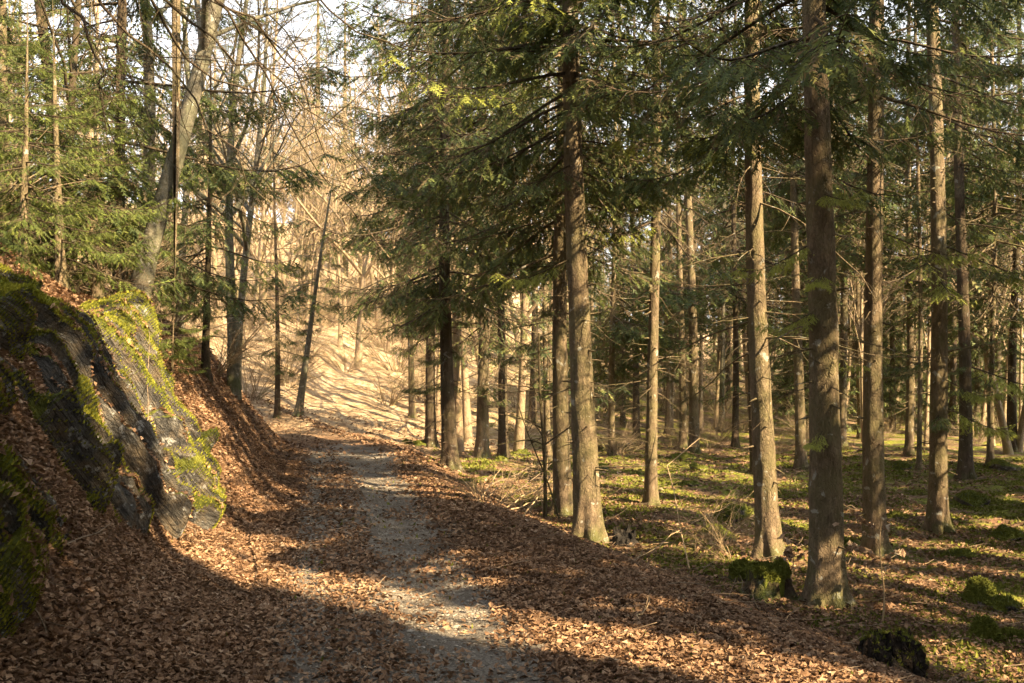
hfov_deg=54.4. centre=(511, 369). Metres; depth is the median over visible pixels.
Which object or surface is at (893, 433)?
bare shrub
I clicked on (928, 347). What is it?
tree
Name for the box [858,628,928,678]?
tree stump
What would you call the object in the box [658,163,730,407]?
conifer tree
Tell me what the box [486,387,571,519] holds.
sapling
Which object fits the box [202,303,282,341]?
bare shrub
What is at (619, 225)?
spruce tree
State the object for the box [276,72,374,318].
bare tree
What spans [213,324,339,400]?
bare shrub
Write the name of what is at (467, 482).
mossy boulder
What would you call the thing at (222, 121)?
bare tree
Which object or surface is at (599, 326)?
conifer tree
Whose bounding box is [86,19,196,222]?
bare tree
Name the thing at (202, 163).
bare tree
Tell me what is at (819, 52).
spruce tree
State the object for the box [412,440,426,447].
mossy boulder
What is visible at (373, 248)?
bare tree
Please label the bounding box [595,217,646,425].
conifer tree
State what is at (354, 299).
bare shrub
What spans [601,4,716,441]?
spruce tree
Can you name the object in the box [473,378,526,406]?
bare shrub
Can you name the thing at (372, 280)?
bare tree
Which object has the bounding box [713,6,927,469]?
spruce tree
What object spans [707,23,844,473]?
spruce tree
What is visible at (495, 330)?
conifer tree
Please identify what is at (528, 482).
fallen branch
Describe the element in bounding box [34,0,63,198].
beech tree
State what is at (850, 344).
bare tree
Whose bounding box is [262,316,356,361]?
bare shrub
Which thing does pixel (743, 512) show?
mossy boulder
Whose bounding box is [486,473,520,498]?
fallen branch
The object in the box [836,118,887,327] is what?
bare tree
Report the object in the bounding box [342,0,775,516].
spruce tree
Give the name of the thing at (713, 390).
bare shrub
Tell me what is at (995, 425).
bare shrub
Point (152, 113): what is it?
beech tree
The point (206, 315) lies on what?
young spruce
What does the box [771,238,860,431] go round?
conifer tree
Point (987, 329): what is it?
bare tree
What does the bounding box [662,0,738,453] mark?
spruce tree
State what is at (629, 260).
conifer tree
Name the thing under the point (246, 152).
bare tree
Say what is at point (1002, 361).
conifer tree
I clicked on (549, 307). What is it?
conifer tree
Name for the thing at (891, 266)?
bare tree
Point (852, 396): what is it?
bare tree
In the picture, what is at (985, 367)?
bare tree
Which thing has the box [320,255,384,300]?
bare shrub
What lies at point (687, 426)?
bare shrub
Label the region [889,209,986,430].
bare tree
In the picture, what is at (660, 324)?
conifer tree
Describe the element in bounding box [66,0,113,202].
conifer tree
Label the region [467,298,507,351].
conifer tree
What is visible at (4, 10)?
young spruce
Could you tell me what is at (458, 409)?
bare tree
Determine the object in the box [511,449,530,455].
mossy boulder
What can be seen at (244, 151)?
bare tree
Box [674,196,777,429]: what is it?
bare tree
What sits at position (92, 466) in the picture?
rock outcrop
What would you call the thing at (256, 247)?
bare tree
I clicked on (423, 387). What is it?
bare shrub
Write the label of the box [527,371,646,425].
bare shrub
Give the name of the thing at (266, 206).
bare tree
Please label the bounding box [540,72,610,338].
bare tree
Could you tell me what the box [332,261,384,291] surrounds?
bare shrub
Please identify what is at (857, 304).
spruce tree
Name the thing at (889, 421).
bare shrub
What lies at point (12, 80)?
bare tree
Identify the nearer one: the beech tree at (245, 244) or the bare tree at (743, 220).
the beech tree at (245, 244)
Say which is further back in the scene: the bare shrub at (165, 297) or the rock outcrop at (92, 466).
the bare shrub at (165, 297)
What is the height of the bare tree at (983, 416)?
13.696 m
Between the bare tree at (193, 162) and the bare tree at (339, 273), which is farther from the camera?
the bare tree at (193, 162)
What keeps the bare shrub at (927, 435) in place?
on the ground
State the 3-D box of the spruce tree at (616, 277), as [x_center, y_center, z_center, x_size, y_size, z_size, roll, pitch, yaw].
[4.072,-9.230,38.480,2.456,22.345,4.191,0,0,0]
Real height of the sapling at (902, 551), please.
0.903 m
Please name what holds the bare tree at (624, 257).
on the ground
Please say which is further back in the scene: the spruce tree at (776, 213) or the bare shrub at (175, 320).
the spruce tree at (776, 213)
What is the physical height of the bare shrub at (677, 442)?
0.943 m
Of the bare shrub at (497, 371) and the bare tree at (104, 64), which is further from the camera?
the bare tree at (104, 64)
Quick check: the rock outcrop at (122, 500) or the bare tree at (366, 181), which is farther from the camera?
the bare tree at (366, 181)
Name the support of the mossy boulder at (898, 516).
on the ground
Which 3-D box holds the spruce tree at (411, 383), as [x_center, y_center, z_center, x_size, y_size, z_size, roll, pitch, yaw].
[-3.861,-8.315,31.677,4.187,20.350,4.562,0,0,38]
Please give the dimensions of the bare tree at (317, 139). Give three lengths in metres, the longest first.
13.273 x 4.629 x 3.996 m
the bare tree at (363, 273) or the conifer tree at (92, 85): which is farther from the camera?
the conifer tree at (92, 85)
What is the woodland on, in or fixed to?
on the ground
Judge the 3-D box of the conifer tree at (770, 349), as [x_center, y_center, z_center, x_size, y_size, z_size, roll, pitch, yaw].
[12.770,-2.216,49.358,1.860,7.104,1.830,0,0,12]
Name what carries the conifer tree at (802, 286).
on the ground
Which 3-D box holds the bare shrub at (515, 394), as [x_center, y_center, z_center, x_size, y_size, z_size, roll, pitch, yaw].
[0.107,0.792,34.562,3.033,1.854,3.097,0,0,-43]
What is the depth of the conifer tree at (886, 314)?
39.98 m
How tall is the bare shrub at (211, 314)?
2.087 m
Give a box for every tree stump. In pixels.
[610,524,638,546]
[725,560,745,583]
[739,559,797,602]
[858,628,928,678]
[963,576,995,603]
[969,616,999,640]
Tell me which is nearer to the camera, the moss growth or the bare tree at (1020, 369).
the moss growth
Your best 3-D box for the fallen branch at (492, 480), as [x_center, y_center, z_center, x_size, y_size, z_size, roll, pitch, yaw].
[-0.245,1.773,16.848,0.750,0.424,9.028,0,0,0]
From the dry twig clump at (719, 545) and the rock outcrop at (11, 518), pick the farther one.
the dry twig clump at (719, 545)
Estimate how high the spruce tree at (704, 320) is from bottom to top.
20.350 m
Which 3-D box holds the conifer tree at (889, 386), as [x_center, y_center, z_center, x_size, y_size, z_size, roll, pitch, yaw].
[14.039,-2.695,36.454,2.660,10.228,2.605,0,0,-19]
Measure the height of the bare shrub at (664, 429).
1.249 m
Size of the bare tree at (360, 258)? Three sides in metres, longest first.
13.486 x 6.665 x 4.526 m
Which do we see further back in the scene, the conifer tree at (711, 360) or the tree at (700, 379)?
the conifer tree at (711, 360)
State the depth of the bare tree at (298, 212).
48.53 m
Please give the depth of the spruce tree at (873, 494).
11.73 m
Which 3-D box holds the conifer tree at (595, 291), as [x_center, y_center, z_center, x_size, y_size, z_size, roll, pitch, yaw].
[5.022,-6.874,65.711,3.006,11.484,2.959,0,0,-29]
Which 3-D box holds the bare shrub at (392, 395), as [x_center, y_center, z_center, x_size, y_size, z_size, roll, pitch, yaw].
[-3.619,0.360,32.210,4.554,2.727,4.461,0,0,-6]
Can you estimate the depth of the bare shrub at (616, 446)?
26.95 m
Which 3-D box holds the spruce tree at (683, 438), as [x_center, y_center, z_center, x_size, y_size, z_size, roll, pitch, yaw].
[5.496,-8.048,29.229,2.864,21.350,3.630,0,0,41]
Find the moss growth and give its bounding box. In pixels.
[0,263,1023,682]
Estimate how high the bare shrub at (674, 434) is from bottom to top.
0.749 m
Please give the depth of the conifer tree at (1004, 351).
40.40 m
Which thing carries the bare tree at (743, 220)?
on the ground
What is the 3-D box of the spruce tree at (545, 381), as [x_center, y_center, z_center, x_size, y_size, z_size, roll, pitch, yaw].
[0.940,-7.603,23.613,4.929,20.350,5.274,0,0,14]
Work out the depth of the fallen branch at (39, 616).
5.15 m
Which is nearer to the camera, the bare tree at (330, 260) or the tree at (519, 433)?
the tree at (519, 433)
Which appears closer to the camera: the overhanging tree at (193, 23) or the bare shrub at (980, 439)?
the overhanging tree at (193, 23)
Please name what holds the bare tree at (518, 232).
on the ground
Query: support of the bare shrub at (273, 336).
on the ground
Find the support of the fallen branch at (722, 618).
on the ground
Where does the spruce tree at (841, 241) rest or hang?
on the ground
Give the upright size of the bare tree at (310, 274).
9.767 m
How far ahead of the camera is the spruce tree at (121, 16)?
15.50 m
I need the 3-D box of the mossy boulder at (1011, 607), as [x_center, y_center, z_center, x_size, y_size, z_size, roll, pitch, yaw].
[4.479,2.216,9.160,0.360,0.280,0.455,0,0,24]
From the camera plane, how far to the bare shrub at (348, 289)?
50.92 m
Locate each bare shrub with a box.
[0,43,118,237]
[0,126,120,239]
[28,186,223,295]
[105,257,199,320]
[106,248,285,353]
[151,296,225,340]
[158,240,239,277]
[159,290,304,376]
[170,279,223,337]
[172,279,261,327]
[201,293,318,330]
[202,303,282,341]
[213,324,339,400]
[218,321,337,382]
[225,262,278,306]
[236,221,283,255]
[242,320,341,387]
[243,295,354,353]
[246,274,295,307]
[248,260,326,303]
[250,258,358,319]
[250,272,351,323]
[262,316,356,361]
[291,288,385,327]
[313,335,390,373]
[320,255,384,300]
[320,294,437,372]
[321,274,370,305]
[322,299,399,340]
[330,282,370,310]
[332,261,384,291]
[335,343,425,409]
[344,313,402,347]
[348,326,495,399]
[366,352,514,418]
[402,397,475,429]
[468,354,516,381]
[471,370,537,407]
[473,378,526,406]
[489,396,552,445]
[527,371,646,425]
[527,393,607,425]
[597,396,660,457]
[599,424,661,448]
[630,365,729,410]
[641,415,678,438]
[657,403,716,440]
[657,427,687,448]
[659,383,705,402]
[663,354,783,415]
[665,424,700,444]
[677,403,748,449]
[699,414,747,441]
[703,367,742,398]
[704,389,783,432]
[729,365,808,405]
[740,417,794,453]
[772,394,793,418]
[773,396,854,439]
[784,404,858,439]
[841,429,859,448]
[858,417,904,440]
[884,398,924,431]
[915,418,958,445]
[950,406,999,443]
[973,410,1020,441]
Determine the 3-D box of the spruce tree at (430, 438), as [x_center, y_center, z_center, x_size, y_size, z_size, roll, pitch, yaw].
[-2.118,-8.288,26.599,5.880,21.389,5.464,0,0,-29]
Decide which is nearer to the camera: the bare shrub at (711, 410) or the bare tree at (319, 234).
the bare shrub at (711, 410)
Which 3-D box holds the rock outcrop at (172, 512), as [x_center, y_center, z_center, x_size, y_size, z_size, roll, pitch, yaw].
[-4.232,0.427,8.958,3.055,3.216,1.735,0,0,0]
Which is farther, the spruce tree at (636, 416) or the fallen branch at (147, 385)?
the spruce tree at (636, 416)
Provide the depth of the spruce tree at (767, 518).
10.94 m
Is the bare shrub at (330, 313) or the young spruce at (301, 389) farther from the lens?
the bare shrub at (330, 313)
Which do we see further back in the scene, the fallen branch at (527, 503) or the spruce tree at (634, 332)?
the spruce tree at (634, 332)
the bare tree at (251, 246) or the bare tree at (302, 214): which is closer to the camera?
the bare tree at (251, 246)
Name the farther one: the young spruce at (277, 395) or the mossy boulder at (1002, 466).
the young spruce at (277, 395)
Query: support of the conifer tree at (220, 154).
on the ground
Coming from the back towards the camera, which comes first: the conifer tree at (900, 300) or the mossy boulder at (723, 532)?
the conifer tree at (900, 300)
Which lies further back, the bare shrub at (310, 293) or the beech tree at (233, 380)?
the bare shrub at (310, 293)
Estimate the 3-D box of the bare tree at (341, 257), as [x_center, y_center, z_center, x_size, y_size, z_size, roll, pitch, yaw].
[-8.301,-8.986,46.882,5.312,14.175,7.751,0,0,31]
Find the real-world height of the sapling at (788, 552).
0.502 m
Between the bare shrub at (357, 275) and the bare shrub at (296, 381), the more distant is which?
the bare shrub at (357, 275)
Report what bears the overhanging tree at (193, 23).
on the ground
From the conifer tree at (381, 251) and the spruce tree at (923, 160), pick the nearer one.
the spruce tree at (923, 160)
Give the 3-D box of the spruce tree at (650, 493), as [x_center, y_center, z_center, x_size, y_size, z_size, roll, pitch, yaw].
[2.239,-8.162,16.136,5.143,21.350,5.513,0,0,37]
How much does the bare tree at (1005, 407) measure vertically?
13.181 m
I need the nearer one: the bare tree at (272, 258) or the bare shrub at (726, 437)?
the bare shrub at (726, 437)
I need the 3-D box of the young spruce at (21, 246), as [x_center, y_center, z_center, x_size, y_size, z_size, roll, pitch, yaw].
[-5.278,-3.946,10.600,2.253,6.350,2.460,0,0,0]
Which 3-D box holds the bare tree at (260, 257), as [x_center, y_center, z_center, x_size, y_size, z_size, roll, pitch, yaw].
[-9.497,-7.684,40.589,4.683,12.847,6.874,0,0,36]
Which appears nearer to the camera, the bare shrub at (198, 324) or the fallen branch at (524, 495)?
the fallen branch at (524, 495)
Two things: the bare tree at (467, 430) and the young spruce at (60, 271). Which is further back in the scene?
the bare tree at (467, 430)
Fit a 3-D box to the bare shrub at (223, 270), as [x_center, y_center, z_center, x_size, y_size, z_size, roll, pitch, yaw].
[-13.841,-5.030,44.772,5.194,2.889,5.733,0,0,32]
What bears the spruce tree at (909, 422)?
on the ground
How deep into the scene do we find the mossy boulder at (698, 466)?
22.41 m
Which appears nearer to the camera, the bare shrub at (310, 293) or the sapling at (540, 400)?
the sapling at (540, 400)
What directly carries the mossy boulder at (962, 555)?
on the ground
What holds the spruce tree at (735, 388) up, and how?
on the ground
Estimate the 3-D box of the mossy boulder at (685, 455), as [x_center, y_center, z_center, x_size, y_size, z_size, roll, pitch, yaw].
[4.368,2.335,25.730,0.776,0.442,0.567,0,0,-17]
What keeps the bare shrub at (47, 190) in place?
on the ground
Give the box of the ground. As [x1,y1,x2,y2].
[0,211,1023,682]
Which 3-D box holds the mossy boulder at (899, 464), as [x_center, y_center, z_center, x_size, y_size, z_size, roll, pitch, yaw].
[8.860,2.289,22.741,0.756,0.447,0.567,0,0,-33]
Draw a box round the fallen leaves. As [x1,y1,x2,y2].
[0,243,1023,682]
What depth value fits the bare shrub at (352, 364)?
36.63 m
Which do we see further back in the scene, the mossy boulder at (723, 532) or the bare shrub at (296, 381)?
the bare shrub at (296, 381)
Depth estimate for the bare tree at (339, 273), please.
40.09 m
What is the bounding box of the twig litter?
[22,425,1023,682]
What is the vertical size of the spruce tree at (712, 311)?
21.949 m
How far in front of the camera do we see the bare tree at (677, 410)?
37.76 m
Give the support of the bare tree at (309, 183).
on the ground
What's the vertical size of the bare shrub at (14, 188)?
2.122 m
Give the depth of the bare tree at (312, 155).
46.48 m
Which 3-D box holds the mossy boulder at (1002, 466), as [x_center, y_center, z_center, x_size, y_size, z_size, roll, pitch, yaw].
[11.203,2.328,23.011,0.995,0.528,0.729,0,0,32]
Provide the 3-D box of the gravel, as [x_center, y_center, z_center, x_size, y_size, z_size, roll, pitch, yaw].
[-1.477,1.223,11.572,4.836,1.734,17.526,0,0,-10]
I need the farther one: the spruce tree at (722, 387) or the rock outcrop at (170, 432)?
the spruce tree at (722, 387)
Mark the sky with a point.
(333, 3)
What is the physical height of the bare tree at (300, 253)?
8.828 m
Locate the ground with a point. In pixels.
(326, 397)
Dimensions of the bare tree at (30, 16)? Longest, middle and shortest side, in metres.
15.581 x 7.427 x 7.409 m
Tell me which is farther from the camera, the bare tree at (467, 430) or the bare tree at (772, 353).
the bare tree at (772, 353)
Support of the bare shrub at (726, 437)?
on the ground
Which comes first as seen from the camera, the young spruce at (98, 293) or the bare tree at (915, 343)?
the young spruce at (98, 293)
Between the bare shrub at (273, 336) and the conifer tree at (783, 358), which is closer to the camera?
the bare shrub at (273, 336)
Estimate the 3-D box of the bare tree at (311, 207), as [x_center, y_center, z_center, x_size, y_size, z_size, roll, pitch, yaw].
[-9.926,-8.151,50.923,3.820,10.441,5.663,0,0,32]
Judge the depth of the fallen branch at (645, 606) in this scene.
6.70 m
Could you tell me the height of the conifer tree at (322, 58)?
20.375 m
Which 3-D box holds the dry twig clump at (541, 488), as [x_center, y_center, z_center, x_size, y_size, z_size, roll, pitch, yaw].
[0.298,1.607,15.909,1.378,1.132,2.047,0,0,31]
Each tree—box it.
[1,0,351,328]
[6,0,611,306]
[7,0,131,194]
[7,0,170,259]
[10,1,52,265]
[12,0,68,163]
[23,0,295,327]
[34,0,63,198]
[40,0,120,293]
[52,0,170,154]
[58,0,346,399]
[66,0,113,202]
[77,19,136,284]
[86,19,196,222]
[112,0,354,389]
[125,30,173,263]
[127,0,350,298]
[136,0,169,254]
[140,36,234,257]
[155,17,282,315]
[156,0,220,377]
[156,26,222,271]
[168,0,333,308]
[181,30,289,347]
[190,42,278,264]
[192,40,240,250]
[194,23,356,330]
[203,66,291,225]
[217,79,284,270]
[222,80,324,295]
[224,94,307,318]
[233,87,337,324]
[243,26,358,305]
[246,51,309,273]
[252,33,388,335]
[253,31,379,324]
[257,0,424,367]
[268,114,356,281]
[271,28,354,303]
[271,109,352,305]
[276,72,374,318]
[276,75,343,267]
[276,105,367,334]
[277,129,323,291]
[278,2,354,283]
[278,92,384,349]
[279,128,349,348]
[285,56,347,271]
[288,84,367,302]
[293,0,441,333]
[293,0,589,472]
[303,57,382,319]
[306,0,371,276]
[306,77,414,353]
[313,2,536,443]
[316,0,779,543]
[318,0,473,417]
[320,60,387,288]
[321,0,529,447]
[322,130,392,321]
[333,151,389,318]
[337,0,589,451]
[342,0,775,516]
[344,1,586,403]
[357,0,602,458]
[371,25,548,457]
[374,3,478,370]
[374,70,420,315]
[392,225,519,428]
[396,1,630,333]
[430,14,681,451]
[465,94,592,338]
[467,223,514,346]
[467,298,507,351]
[473,0,648,459]
[474,54,519,363]
[491,0,968,560]
[495,0,803,506]
[507,58,625,337]
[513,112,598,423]
[516,67,568,423]
[537,198,610,401]
[538,221,551,346]
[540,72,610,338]
[543,0,1023,610]
[588,12,776,432]
[588,56,638,349]
[588,208,606,329]
[590,124,675,368]
[590,241,608,347]
[590,250,608,370]
[591,23,736,455]
[594,22,681,376]
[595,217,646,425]
[595,250,610,338]
[598,25,630,410]
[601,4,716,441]
[624,108,720,433]
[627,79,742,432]
[629,215,647,361]
[631,146,703,391]
[638,10,858,448]
[643,118,717,434]
[645,0,744,448]
[650,2,780,417]
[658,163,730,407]
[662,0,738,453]
[673,3,767,409]
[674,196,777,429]
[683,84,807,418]
[685,22,775,431]
[698,15,783,398]
[703,300,716,375]
[705,248,743,379]
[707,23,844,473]
[708,16,953,419]
[712,0,1023,558]
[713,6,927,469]
[716,162,774,379]
[720,57,797,314]
[726,170,847,418]
[763,15,913,445]
[764,30,854,412]
[766,240,854,342]
[767,193,808,414]
[767,294,783,383]
[768,237,790,373]
[769,157,808,427]
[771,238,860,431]
[772,278,793,378]
[780,22,904,370]
[785,11,926,438]
[786,1,1023,534]
[802,247,923,407]
[829,1,1014,455]
[833,11,993,470]
[834,114,917,441]
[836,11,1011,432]
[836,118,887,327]
[837,118,905,415]
[839,105,904,329]
[844,1,1023,462]
[849,263,903,415]
[851,230,906,420]
[852,0,1023,479]
[852,163,926,419]
[854,171,925,429]
[884,98,914,398]
[887,12,978,416]
[889,207,924,360]
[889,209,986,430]
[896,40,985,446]
[896,258,930,421]
[897,14,1023,435]
[897,120,983,428]
[900,123,1018,345]
[903,3,1023,452]
[909,65,1023,454]
[924,87,1023,445]
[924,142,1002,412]
[947,33,1023,441]
[948,284,1006,432]
[957,251,1007,410]
[964,18,1023,429]
[964,84,1023,452]
[971,249,1023,418]
[973,51,1023,418]
[975,96,1023,425]
[980,228,1023,427]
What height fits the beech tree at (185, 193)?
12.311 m
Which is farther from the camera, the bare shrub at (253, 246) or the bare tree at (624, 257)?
the bare shrub at (253, 246)
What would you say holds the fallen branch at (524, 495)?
on the ground
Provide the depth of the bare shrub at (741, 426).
34.85 m
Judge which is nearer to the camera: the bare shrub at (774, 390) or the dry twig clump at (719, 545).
the dry twig clump at (719, 545)
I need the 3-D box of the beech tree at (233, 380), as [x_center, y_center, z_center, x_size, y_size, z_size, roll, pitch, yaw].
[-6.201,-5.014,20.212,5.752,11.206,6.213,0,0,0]
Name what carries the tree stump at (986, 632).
on the ground
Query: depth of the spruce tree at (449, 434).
19.51 m
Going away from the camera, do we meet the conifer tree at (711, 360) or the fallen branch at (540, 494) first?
the fallen branch at (540, 494)
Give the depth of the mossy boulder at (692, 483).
18.87 m
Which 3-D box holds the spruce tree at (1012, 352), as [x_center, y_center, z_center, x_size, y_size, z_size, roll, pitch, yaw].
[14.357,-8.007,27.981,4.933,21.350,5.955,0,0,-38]
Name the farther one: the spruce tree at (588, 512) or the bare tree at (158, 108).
the bare tree at (158, 108)
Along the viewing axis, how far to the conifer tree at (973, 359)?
38.52 m
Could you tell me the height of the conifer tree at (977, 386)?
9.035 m
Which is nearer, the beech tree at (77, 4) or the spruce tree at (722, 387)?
the beech tree at (77, 4)
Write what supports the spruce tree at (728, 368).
on the ground
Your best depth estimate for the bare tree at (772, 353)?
45.21 m
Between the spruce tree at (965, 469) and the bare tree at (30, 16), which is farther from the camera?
the bare tree at (30, 16)
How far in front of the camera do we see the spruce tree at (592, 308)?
53.75 m
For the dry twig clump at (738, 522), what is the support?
on the ground
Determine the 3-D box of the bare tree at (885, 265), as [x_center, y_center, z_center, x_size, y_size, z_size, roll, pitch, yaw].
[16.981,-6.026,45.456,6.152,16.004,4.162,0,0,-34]
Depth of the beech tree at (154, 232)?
13.36 m
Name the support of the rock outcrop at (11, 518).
on the ground
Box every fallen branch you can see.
[24,581,95,632]
[147,332,149,419]
[187,524,210,550]
[477,452,518,501]
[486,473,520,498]
[487,458,539,487]
[501,455,551,502]
[503,476,551,509]
[510,480,551,513]
[523,473,552,516]
[636,585,654,620]
[637,501,740,557]
[667,438,749,569]
[673,612,729,622]
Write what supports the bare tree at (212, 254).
on the ground
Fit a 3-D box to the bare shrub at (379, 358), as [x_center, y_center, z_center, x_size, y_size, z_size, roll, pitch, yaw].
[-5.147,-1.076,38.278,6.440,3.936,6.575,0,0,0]
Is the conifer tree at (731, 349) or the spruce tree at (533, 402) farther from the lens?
the conifer tree at (731, 349)
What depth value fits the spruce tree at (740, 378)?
56.31 m
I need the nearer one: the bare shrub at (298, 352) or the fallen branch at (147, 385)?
the fallen branch at (147, 385)
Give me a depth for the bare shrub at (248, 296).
44.95 m
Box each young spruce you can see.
[0,0,153,247]
[0,0,188,300]
[0,0,197,298]
[0,2,138,279]
[92,31,331,384]
[243,70,323,418]
[252,149,371,416]
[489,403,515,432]
[569,224,645,413]
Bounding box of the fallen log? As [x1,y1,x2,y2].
[598,440,660,451]
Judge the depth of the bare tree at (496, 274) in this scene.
32.40 m
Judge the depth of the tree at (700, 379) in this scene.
33.83 m
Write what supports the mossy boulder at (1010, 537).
on the ground
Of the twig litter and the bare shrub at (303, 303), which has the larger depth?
the bare shrub at (303, 303)
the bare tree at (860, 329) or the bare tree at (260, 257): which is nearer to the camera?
the bare tree at (860, 329)
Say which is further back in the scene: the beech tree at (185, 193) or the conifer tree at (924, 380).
the conifer tree at (924, 380)
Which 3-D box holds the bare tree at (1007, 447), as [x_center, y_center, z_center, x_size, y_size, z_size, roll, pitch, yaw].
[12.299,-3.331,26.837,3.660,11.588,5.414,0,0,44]
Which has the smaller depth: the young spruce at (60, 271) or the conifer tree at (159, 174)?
the young spruce at (60, 271)
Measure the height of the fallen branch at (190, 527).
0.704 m
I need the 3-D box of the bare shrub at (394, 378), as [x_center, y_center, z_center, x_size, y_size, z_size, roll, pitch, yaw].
[-2.776,-0.206,33.899,5.283,2.663,4.786,0,0,13]
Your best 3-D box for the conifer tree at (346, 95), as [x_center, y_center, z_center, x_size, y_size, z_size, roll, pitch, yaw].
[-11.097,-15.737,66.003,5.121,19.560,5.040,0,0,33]
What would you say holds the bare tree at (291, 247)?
on the ground
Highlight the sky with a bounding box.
[7,0,1023,336]
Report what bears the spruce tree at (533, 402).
on the ground
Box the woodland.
[10,44,1019,377]
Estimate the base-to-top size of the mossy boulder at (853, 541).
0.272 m
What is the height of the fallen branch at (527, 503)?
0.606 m
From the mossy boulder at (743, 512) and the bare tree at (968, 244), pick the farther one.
the bare tree at (968, 244)
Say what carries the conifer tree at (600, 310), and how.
on the ground
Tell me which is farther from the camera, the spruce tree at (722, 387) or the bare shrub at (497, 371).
the bare shrub at (497, 371)
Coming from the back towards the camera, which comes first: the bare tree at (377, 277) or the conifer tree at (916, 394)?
the bare tree at (377, 277)
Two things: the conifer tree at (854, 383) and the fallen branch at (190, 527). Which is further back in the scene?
the conifer tree at (854, 383)
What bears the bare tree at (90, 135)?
on the ground
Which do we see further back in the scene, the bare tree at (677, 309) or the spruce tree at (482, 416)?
the bare tree at (677, 309)
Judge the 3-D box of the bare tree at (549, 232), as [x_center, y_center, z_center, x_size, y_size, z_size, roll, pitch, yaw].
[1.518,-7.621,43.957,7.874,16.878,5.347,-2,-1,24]
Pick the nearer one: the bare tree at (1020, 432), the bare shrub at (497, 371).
the bare tree at (1020, 432)
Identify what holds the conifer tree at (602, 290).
on the ground
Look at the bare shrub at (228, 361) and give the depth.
19.01 m
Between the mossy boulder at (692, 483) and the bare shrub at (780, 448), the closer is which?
the mossy boulder at (692, 483)
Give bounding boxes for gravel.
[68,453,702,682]
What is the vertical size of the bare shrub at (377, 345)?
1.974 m
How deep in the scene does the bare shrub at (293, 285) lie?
48.78 m
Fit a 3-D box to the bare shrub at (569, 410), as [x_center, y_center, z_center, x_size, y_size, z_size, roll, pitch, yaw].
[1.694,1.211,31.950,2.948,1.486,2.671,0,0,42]
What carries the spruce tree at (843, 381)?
on the ground
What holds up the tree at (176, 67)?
on the ground
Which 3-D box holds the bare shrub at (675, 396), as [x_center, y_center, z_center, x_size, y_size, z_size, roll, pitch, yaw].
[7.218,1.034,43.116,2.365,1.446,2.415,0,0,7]
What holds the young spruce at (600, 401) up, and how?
on the ground
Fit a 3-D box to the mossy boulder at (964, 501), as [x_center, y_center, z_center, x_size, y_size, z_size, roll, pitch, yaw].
[7.927,2.377,17.319,0.685,0.583,0.917,0,0,12]
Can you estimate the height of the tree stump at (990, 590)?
0.296 m
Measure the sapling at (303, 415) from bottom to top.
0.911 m
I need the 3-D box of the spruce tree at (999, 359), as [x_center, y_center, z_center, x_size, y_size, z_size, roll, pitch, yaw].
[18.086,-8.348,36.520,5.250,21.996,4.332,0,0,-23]
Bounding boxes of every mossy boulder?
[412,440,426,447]
[459,479,477,487]
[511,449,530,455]
[632,469,644,475]
[670,452,695,459]
[677,481,702,485]
[690,463,708,470]
[702,524,735,540]
[713,503,754,522]
[844,538,859,546]
[887,511,911,519]
[892,460,912,469]
[944,549,978,559]
[951,491,990,506]
[977,595,1020,614]
[985,459,1020,471]
[991,525,1022,540]
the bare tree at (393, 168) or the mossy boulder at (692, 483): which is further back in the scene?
the bare tree at (393, 168)
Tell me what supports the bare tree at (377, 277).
on the ground
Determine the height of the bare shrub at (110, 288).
1.741 m
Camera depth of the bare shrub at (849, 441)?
28.24 m
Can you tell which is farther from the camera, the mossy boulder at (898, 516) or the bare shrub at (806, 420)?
the bare shrub at (806, 420)
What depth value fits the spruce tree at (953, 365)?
34.15 m
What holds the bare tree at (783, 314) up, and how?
on the ground
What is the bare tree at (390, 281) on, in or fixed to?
on the ground
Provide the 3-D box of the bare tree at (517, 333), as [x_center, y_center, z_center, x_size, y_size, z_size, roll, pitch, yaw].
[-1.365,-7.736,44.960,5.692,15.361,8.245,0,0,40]
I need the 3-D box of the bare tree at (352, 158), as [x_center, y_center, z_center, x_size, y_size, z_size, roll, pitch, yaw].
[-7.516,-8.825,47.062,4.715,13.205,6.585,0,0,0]
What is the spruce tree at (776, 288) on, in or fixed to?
on the ground
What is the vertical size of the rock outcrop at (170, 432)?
2.787 m
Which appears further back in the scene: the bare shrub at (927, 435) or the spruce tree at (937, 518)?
the bare shrub at (927, 435)
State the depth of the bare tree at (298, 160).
55.81 m
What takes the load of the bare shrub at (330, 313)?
on the ground
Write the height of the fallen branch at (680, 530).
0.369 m
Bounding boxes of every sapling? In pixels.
[299,402,308,438]
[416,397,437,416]
[459,333,611,519]
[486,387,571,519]
[772,531,804,578]
[832,515,905,620]
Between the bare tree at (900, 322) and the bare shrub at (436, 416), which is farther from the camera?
the bare tree at (900, 322)
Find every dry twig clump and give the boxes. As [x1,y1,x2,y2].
[437,428,543,515]
[473,434,552,501]
[664,470,786,549]
[668,500,800,565]
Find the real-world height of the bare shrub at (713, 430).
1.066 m
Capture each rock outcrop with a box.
[0,247,193,538]
[0,291,122,554]
[0,447,57,637]
[1,285,152,532]
[80,291,224,529]
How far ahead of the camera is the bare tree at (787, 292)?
35.08 m
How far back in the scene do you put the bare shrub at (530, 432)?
28.51 m
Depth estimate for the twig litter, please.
12.22 m
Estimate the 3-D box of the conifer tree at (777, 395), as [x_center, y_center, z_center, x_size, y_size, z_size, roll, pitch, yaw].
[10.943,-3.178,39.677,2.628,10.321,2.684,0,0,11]
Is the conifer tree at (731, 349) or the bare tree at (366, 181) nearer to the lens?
the bare tree at (366, 181)
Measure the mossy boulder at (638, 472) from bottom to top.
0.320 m

